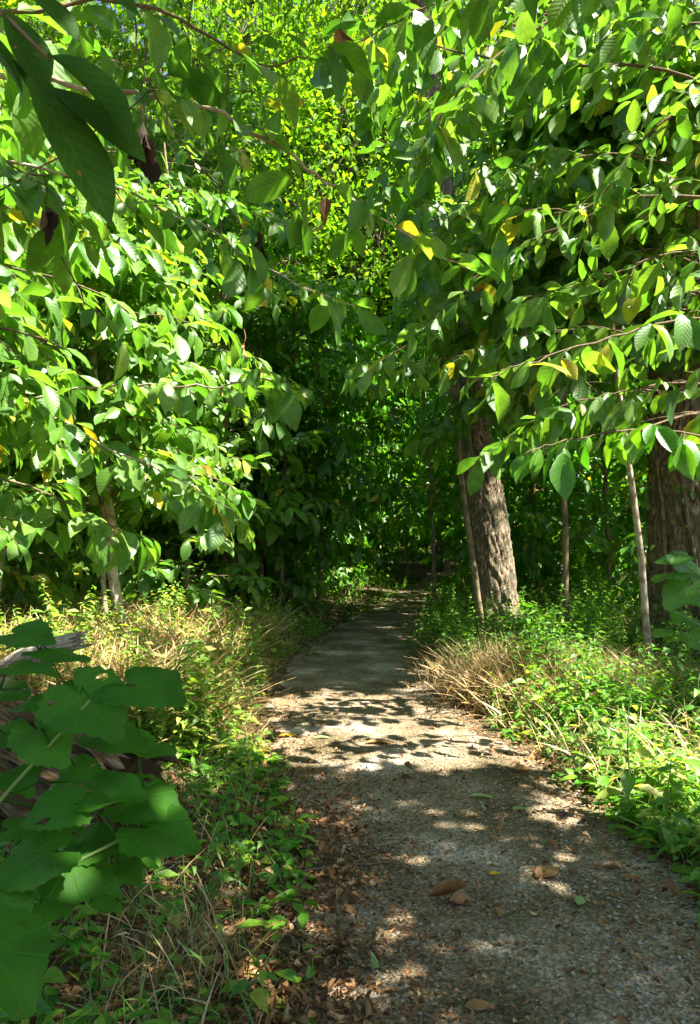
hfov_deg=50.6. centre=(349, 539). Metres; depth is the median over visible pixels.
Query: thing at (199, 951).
dry grass tuft
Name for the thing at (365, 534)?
understory tree
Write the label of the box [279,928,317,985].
fallen stick
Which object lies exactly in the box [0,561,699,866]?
sunlit weeds
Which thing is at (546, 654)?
leafy weed
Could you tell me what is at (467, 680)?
dry grass tuft
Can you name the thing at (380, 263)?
woodland tree
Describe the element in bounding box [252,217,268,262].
withered leaf cluster
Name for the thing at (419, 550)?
foliage
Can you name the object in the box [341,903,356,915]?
fallen leaf
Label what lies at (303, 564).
understory tree
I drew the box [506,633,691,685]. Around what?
dry grass tuft
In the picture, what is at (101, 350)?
pawpaw tree
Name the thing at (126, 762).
fallen log
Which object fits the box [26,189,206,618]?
pawpaw tree
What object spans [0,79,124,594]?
pawpaw tree
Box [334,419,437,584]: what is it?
arching tree
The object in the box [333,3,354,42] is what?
withered leaf cluster
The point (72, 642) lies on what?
fallen log
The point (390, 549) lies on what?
understory tree
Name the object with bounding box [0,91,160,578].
pawpaw tree
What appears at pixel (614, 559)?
undergrowth
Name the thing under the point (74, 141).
overhanging branch
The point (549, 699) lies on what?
dry grass tuft
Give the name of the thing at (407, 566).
arching tree
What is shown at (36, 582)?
pawpaw tree
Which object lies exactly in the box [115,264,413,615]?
arching tree
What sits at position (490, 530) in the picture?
leaning tree
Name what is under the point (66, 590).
pawpaw tree
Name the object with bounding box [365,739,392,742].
fallen leaf
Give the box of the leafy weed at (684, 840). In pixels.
[668,807,699,846]
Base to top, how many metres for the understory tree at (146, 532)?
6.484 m
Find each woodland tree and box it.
[0,0,93,209]
[0,0,367,364]
[1,1,134,187]
[148,0,485,576]
[162,2,371,278]
[216,161,388,365]
[235,5,481,460]
[322,0,614,426]
[380,164,486,570]
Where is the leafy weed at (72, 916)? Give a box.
[53,886,122,933]
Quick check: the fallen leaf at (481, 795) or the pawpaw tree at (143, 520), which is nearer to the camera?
the fallen leaf at (481, 795)
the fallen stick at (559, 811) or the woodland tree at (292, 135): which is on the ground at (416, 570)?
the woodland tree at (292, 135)
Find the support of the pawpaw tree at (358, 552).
on the ground at (416, 570)
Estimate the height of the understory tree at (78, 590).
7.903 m
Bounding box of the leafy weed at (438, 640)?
[429,629,456,671]
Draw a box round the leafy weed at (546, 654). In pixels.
[537,635,562,674]
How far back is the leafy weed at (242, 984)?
2.28 m
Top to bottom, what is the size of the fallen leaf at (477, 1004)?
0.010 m
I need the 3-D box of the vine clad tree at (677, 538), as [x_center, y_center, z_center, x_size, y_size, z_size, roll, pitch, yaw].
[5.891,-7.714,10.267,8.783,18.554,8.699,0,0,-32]
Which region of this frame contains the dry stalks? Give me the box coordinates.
[0,585,699,1023]
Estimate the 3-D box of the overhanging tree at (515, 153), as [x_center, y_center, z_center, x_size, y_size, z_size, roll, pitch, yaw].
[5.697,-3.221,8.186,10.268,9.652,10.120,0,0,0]
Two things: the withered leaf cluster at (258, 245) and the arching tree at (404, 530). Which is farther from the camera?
the arching tree at (404, 530)
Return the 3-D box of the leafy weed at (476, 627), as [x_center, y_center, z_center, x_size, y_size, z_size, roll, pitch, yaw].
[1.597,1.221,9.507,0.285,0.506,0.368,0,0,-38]
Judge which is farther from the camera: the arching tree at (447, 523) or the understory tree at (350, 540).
the arching tree at (447, 523)
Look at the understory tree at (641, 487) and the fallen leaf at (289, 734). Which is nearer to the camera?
the fallen leaf at (289, 734)
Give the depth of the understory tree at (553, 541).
14.93 m
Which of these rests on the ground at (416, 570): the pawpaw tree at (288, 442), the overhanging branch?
the pawpaw tree at (288, 442)
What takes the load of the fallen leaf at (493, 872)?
on the path
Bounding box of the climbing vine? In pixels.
[635,0,699,664]
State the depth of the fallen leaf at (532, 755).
5.04 m
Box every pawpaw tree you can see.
[0,0,504,380]
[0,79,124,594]
[0,79,304,552]
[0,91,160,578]
[0,134,118,594]
[0,143,268,627]
[0,308,99,636]
[1,336,86,607]
[21,0,260,605]
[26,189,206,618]
[53,127,291,625]
[110,39,327,607]
[179,174,363,604]
[229,265,381,608]
[311,0,699,500]
[380,8,696,644]
[427,10,699,669]
[443,185,629,612]
[507,348,648,614]
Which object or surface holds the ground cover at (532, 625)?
on the ground at (416, 570)
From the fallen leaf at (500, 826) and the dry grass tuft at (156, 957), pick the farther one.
the fallen leaf at (500, 826)
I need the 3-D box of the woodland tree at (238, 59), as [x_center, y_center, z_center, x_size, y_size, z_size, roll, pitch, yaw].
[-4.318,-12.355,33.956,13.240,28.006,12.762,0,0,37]
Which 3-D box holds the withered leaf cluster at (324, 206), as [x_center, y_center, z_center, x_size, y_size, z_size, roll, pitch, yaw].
[-0.122,-1.621,3.505,0.066,0.223,0.121,0,0,0]
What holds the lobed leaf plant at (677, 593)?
on the ground at (416, 570)
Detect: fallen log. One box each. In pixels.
[0,630,92,675]
[0,674,178,857]
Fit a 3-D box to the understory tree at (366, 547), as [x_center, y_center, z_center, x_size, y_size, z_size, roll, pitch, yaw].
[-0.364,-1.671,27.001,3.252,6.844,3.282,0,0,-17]
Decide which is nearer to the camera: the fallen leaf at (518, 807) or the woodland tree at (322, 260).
the fallen leaf at (518, 807)
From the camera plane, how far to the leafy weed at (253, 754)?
4.57 m
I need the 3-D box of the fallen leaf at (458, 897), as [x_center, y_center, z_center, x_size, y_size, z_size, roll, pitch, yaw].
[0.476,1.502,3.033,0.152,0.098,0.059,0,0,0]
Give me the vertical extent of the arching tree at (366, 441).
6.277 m
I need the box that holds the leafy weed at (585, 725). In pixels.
[576,702,610,753]
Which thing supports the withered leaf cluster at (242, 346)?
hanging from the pawpaw tree at (207, 91)
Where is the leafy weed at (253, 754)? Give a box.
[232,737,269,780]
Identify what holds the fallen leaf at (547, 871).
on the path
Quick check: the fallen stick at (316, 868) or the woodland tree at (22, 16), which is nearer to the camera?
the fallen stick at (316, 868)
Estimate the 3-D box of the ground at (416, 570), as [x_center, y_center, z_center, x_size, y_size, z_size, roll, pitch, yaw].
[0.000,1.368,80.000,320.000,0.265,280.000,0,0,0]
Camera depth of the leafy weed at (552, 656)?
6.52 m
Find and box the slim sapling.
[363,161,523,627]
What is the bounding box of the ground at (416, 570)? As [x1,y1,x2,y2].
[0,546,699,1023]
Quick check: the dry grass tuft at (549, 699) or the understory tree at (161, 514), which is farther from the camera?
the understory tree at (161, 514)
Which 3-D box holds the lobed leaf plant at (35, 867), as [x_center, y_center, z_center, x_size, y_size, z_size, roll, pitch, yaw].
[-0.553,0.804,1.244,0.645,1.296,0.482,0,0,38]
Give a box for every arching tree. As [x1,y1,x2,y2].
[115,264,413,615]
[256,333,413,601]
[308,339,436,592]
[320,318,545,614]
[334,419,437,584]
[356,343,540,593]
[366,404,455,579]
[376,461,452,574]
[413,399,525,546]
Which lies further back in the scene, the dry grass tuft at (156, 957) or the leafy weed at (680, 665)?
the leafy weed at (680, 665)
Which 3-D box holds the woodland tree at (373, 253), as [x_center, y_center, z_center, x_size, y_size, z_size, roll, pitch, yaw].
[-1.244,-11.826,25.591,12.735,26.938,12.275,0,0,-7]
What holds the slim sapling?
on the ground at (416, 570)
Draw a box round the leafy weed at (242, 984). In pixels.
[221,954,280,1013]
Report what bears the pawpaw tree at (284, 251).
on the ground at (416, 570)
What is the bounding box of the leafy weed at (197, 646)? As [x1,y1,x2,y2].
[184,631,206,670]
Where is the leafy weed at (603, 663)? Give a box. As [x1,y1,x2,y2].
[593,657,617,698]
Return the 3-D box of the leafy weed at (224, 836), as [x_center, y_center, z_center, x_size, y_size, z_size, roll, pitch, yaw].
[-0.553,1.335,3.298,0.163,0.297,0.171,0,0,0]
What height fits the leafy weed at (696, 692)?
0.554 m
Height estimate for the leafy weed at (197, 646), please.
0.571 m
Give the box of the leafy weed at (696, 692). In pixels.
[676,674,699,744]
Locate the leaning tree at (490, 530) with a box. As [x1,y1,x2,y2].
[184,0,551,635]
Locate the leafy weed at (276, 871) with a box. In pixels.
[252,831,294,888]
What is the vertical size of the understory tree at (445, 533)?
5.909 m
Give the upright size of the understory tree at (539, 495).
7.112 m
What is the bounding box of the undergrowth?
[0,419,646,617]
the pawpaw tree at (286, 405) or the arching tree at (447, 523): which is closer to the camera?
the pawpaw tree at (286, 405)
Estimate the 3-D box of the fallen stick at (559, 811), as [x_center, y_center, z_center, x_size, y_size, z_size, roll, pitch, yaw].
[1.273,1.475,3.989,0.454,0.026,0.085,0,0,30]
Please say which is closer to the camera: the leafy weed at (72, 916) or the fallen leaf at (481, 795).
the leafy weed at (72, 916)
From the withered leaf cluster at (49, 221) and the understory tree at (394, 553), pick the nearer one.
the withered leaf cluster at (49, 221)
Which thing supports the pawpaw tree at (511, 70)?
on the ground at (416, 570)
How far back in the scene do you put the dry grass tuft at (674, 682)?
6.50 m
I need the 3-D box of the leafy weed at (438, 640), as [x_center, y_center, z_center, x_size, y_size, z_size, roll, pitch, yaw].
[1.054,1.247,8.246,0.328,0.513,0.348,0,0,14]
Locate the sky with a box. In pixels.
[0,0,699,493]
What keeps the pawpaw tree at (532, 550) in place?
on the ground at (416, 570)
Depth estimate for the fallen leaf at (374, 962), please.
2.59 m
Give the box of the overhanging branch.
[0,0,145,224]
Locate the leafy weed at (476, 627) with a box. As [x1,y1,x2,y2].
[467,615,484,648]
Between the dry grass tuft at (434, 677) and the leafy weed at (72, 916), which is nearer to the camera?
the leafy weed at (72, 916)
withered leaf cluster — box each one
[40,180,58,245]
[127,102,161,183]
[241,329,247,357]
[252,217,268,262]
[318,174,330,224]
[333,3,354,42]
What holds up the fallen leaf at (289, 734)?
on the path
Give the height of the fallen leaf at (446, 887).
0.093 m
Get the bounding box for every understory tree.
[0,319,160,616]
[1,338,124,604]
[72,316,266,612]
[92,323,205,594]
[144,286,318,603]
[257,307,372,598]
[305,422,387,585]
[336,417,380,572]
[342,444,418,569]
[366,452,403,562]
[388,526,425,559]
[397,494,465,567]
[421,427,530,589]
[450,334,611,608]
[502,386,618,590]
[512,369,647,619]
[548,367,648,621]
[548,404,631,587]
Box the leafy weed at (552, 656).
[547,645,568,694]
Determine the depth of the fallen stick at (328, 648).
10.09 m
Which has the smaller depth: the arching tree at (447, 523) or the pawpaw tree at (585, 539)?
the pawpaw tree at (585, 539)
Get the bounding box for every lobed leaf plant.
[0,619,201,1021]
[650,551,699,650]
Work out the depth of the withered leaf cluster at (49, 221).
3.00 m
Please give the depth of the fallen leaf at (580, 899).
3.04 m
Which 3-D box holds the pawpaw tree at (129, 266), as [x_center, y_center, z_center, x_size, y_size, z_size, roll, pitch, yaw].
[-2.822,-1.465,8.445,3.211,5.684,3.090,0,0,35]
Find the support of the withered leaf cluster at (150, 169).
hanging from the pawpaw tree at (207, 91)
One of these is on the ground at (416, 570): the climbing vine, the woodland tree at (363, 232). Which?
the woodland tree at (363, 232)
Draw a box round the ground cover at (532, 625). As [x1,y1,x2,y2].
[0,555,699,1023]
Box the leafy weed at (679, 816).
[635,758,692,844]
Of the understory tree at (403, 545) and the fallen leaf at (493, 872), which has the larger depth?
the understory tree at (403, 545)
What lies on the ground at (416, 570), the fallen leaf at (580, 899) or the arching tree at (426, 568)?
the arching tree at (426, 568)
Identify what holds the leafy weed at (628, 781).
on the ground at (416, 570)
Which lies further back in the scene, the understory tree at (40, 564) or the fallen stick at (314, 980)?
the understory tree at (40, 564)
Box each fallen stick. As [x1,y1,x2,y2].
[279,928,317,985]
[302,851,407,871]
[305,647,348,650]
[542,807,629,825]
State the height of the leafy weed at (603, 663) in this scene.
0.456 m
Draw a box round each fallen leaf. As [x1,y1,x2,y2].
[278,733,297,735]
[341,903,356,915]
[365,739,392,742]
[370,951,379,967]
[428,879,466,896]
[448,892,474,904]
[464,998,494,1010]
[469,793,493,797]
[489,871,499,874]
[496,818,504,829]
[512,806,526,809]
[513,764,530,771]
[525,750,534,760]
[534,866,558,876]
[574,895,585,904]
[601,863,622,869]
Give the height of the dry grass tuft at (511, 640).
0.544 m
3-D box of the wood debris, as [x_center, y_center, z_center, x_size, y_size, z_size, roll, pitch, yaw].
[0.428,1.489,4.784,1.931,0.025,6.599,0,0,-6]
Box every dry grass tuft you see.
[44,870,277,1023]
[88,863,295,1011]
[395,625,639,719]
[408,642,479,693]
[432,621,607,659]
[469,644,678,728]
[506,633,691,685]
[549,638,699,720]
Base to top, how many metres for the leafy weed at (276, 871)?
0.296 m
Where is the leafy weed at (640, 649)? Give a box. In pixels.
[630,643,660,690]
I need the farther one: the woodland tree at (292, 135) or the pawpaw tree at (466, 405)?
the woodland tree at (292, 135)
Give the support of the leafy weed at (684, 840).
on the ground at (416, 570)
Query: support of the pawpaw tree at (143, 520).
on the ground at (416, 570)
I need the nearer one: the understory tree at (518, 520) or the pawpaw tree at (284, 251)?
the pawpaw tree at (284, 251)
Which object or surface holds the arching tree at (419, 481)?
on the ground at (416, 570)
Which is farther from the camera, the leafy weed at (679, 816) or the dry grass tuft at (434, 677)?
the dry grass tuft at (434, 677)
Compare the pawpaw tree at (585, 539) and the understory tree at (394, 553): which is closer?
the pawpaw tree at (585, 539)
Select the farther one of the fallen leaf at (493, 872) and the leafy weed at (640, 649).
the leafy weed at (640, 649)
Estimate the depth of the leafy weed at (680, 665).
6.17 m
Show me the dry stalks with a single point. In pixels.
(174, 635)
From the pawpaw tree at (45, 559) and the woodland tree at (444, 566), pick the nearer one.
the pawpaw tree at (45, 559)
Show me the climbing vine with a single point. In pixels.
(688, 528)
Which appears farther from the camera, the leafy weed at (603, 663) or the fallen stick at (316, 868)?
the leafy weed at (603, 663)
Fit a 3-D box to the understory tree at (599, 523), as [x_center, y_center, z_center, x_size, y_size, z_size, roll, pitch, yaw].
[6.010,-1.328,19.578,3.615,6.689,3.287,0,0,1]
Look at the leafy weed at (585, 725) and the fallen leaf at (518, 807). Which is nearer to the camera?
the fallen leaf at (518, 807)
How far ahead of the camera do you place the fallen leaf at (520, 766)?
4.80 m
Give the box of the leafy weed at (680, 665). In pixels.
[656,641,692,699]
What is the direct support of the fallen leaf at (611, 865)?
on the ground at (416, 570)
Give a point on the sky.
(165, 73)
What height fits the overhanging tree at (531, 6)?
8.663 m
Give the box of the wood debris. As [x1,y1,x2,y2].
[268,678,699,1023]
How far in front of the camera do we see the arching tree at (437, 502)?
14.39 m
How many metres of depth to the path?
3.45 m
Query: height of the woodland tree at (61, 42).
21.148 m
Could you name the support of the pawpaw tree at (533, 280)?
on the ground at (416, 570)
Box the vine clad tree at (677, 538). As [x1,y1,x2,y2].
[636,250,699,665]
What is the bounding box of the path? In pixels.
[266,569,699,1023]
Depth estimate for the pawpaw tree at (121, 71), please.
11.50 m
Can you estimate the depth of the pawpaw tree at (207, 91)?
3.37 m
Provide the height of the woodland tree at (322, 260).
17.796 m
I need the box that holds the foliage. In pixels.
[200,271,646,578]
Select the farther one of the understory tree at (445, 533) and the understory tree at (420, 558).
the understory tree at (420, 558)
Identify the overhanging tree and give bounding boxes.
[348,0,537,23]
[394,0,699,323]
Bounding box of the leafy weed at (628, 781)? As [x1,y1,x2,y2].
[594,690,662,822]
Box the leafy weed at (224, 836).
[208,806,241,872]

